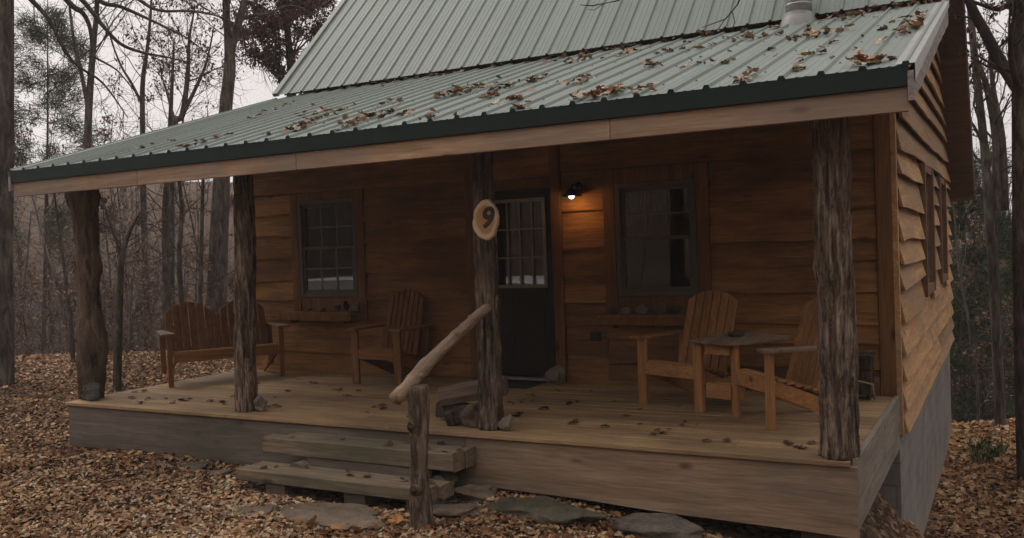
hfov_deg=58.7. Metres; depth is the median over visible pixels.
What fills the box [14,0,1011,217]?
sky
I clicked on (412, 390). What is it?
handrail
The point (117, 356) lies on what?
maple tree
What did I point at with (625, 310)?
shelf stone
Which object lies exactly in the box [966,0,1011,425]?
oak tree
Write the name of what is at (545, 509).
flagstone
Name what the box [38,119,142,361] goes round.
maple tree
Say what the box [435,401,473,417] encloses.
firewood log
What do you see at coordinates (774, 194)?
log cabin
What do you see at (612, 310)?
shelf stone
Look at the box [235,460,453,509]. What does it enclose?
porch step
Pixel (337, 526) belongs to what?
dead leaf
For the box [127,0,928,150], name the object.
roof leaf litter
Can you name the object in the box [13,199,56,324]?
oak tree
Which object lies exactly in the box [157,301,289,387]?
porch bench
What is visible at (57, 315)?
maple tree
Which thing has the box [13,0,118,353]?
pine tree
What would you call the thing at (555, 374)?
rock
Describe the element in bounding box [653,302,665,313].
shelf stone
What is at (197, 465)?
flagstone
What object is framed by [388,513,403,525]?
dead leaf
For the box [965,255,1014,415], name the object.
pine tree
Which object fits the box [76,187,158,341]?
oak tree
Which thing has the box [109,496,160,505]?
fallen twig
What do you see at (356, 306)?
shelf stone
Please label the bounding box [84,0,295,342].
oak tree
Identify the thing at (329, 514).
flagstone
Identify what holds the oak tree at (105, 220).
on the ground
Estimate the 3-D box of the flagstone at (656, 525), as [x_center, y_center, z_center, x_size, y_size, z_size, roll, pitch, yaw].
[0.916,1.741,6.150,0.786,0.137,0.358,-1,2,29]
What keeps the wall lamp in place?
attached to the log cabin
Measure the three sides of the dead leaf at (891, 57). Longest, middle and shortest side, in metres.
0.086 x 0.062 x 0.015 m
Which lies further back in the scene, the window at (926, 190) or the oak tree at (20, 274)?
the oak tree at (20, 274)
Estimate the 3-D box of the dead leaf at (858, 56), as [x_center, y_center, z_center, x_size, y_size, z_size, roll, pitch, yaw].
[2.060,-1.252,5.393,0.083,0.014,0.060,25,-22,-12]
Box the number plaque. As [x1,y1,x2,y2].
[472,199,499,240]
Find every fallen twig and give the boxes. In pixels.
[38,437,68,446]
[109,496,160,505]
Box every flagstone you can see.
[138,460,175,469]
[169,461,214,473]
[207,469,234,477]
[227,505,277,519]
[280,502,387,528]
[432,503,490,517]
[454,484,498,500]
[481,495,608,523]
[605,512,703,537]
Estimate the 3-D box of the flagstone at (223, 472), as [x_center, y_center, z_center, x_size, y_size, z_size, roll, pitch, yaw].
[-2.512,1.778,7.899,0.313,0.072,0.231,-2,1,-5]
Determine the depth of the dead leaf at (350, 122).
7.18 m
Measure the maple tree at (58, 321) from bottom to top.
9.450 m
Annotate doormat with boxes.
[507,379,545,388]
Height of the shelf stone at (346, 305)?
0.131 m
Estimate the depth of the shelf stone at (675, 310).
8.67 m
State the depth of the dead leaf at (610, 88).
6.15 m
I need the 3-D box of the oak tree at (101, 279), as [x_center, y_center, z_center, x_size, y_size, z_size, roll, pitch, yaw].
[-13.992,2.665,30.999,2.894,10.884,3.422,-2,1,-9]
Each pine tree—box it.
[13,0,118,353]
[947,137,1014,420]
[950,257,1014,422]
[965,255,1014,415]
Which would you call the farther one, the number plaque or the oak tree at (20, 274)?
the oak tree at (20, 274)
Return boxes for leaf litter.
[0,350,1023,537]
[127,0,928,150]
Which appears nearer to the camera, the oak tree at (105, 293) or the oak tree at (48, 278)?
the oak tree at (48, 278)
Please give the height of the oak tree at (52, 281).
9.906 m
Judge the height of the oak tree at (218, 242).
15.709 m
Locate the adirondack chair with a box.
[344,289,430,385]
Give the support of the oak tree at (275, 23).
on the ground
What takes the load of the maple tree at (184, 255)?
on the ground
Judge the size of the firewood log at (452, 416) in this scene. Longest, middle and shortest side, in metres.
0.340 x 0.127 x 0.121 m
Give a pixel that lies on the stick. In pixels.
(863, 382)
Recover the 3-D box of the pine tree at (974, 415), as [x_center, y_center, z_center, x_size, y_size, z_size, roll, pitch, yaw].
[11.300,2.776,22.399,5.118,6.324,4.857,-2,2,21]
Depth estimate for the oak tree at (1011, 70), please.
11.79 m
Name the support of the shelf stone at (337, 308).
on the log cabin
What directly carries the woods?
on the ground
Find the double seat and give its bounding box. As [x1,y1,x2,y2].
[629,290,818,430]
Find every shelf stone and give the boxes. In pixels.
[334,305,340,311]
[343,301,349,311]
[352,302,359,311]
[608,307,615,313]
[619,307,630,313]
[635,304,647,313]
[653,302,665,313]
[669,306,681,313]
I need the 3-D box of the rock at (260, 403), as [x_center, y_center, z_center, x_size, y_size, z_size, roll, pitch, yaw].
[-2.308,1.231,8.344,0.119,0.148,0.108,-2,1,-1]
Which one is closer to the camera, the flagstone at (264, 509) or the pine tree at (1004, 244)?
the flagstone at (264, 509)
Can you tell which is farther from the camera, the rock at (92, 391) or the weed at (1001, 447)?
the weed at (1001, 447)
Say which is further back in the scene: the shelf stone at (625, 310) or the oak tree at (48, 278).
the oak tree at (48, 278)
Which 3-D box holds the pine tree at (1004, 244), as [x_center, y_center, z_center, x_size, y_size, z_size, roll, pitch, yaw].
[9.887,1.002,19.718,5.266,7.623,5.203,-3,2,-28]
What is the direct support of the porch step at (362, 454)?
on the ground
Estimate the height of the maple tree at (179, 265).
5.152 m
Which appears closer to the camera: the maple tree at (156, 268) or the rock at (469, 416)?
the rock at (469, 416)
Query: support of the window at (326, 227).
in the log cabin
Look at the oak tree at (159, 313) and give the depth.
20.62 m
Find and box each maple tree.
[13,162,57,299]
[13,190,175,349]
[15,239,111,353]
[15,288,64,353]
[35,272,74,351]
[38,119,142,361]
[57,124,199,390]
[61,0,202,351]
[65,0,222,349]
[89,81,239,341]
[100,17,234,344]
[101,249,192,344]
[123,240,205,350]
[126,255,161,348]
[950,64,1012,349]
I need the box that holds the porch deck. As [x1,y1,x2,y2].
[65,369,899,537]
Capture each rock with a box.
[82,383,102,400]
[253,395,267,410]
[460,403,478,426]
[497,414,512,430]
[545,364,564,384]
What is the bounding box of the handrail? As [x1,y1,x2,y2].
[389,304,491,530]
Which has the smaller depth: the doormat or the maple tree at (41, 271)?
the doormat
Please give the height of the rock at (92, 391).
0.179 m
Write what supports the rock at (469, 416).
on the porch deck
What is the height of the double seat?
0.966 m
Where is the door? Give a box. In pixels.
[494,187,555,381]
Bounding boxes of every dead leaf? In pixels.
[306,514,316,524]
[330,523,345,529]
[346,119,354,124]
[350,525,364,531]
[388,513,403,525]
[608,85,614,92]
[854,54,865,61]
[875,55,884,59]
[886,55,896,59]
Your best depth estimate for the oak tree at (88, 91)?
19.88 m
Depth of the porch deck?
7.04 m
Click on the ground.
(884, 518)
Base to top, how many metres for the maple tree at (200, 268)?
7.426 m
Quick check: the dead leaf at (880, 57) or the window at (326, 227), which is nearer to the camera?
the dead leaf at (880, 57)
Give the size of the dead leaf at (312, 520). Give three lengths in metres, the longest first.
0.143 x 0.122 x 0.029 m
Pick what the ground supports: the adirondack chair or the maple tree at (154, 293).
the maple tree at (154, 293)
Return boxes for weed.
[960,434,993,449]
[967,443,995,463]
[982,437,1011,456]
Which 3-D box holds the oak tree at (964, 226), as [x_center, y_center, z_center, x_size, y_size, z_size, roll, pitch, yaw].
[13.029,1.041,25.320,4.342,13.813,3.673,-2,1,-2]
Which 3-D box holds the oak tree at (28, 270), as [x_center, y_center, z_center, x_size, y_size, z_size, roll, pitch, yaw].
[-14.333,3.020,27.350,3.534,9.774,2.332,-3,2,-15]
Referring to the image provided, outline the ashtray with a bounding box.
[727,331,744,336]
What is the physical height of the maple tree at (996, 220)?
6.621 m
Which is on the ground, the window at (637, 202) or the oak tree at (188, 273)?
the oak tree at (188, 273)
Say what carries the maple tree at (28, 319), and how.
on the ground
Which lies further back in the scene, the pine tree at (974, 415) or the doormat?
the pine tree at (974, 415)
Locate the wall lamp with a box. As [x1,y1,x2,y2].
[560,182,582,198]
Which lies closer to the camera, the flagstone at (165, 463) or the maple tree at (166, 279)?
the flagstone at (165, 463)
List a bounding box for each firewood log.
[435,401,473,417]
[437,376,508,405]
[444,403,478,425]
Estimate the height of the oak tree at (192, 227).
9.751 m
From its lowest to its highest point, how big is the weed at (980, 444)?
0.238 m
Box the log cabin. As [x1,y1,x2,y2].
[8,0,974,535]
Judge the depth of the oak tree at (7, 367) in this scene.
12.63 m
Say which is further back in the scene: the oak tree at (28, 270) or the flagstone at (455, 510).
the oak tree at (28, 270)
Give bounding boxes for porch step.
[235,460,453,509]
[262,431,475,486]
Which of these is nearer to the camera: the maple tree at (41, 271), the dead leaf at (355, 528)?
the dead leaf at (355, 528)
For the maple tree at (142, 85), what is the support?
on the ground
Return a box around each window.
[297,197,358,296]
[614,178,698,295]
[917,163,936,296]
[934,176,948,283]
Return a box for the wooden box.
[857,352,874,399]
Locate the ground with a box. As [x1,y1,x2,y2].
[0,182,1023,537]
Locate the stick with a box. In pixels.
[858,380,874,399]
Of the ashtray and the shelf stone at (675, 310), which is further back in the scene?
the shelf stone at (675, 310)
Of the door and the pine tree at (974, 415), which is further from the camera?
the pine tree at (974, 415)
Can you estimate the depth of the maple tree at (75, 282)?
23.79 m
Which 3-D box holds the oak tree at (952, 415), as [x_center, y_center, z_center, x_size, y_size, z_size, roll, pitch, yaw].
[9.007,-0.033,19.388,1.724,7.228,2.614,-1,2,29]
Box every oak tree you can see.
[0,0,295,384]
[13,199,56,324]
[14,0,177,148]
[14,154,74,350]
[14,197,71,352]
[14,209,74,354]
[16,200,76,353]
[28,230,100,351]
[37,192,162,348]
[54,237,133,337]
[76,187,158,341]
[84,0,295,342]
[103,266,112,337]
[126,195,233,337]
[131,183,227,319]
[139,228,206,338]
[184,0,337,342]
[218,0,336,96]
[583,0,739,39]
[878,0,1023,480]
[950,205,974,419]
[960,84,987,421]
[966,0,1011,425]
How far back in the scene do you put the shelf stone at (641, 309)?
8.83 m
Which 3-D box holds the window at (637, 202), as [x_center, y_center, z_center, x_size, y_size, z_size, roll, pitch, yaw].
[1.453,-0.300,8.968,0.825,1.120,0.235,-1,2,29]
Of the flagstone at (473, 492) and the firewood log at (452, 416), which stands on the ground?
the flagstone at (473, 492)
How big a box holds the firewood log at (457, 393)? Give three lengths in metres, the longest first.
0.560 x 0.210 x 0.166 m
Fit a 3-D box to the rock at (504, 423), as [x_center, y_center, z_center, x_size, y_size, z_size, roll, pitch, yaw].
[-0.055,1.188,7.050,0.125,0.130,0.100,-1,2,29]
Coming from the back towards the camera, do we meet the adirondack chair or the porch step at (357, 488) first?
the adirondack chair
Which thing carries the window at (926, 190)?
in the log cabin
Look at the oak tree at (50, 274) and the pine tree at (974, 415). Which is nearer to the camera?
the pine tree at (974, 415)
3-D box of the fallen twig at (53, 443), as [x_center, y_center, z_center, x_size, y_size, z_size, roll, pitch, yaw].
[-4.831,1.821,9.688,0.205,0.035,0.543,-1,2,29]
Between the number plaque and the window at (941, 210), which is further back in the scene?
the window at (941, 210)
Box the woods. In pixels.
[13,99,1014,421]
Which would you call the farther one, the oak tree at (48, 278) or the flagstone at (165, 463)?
the oak tree at (48, 278)
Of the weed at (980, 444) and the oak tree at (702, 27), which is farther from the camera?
the weed at (980, 444)
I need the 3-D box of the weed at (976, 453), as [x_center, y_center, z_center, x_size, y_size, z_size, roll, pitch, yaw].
[6.698,2.607,12.858,0.474,0.248,0.335,-1,2,29]

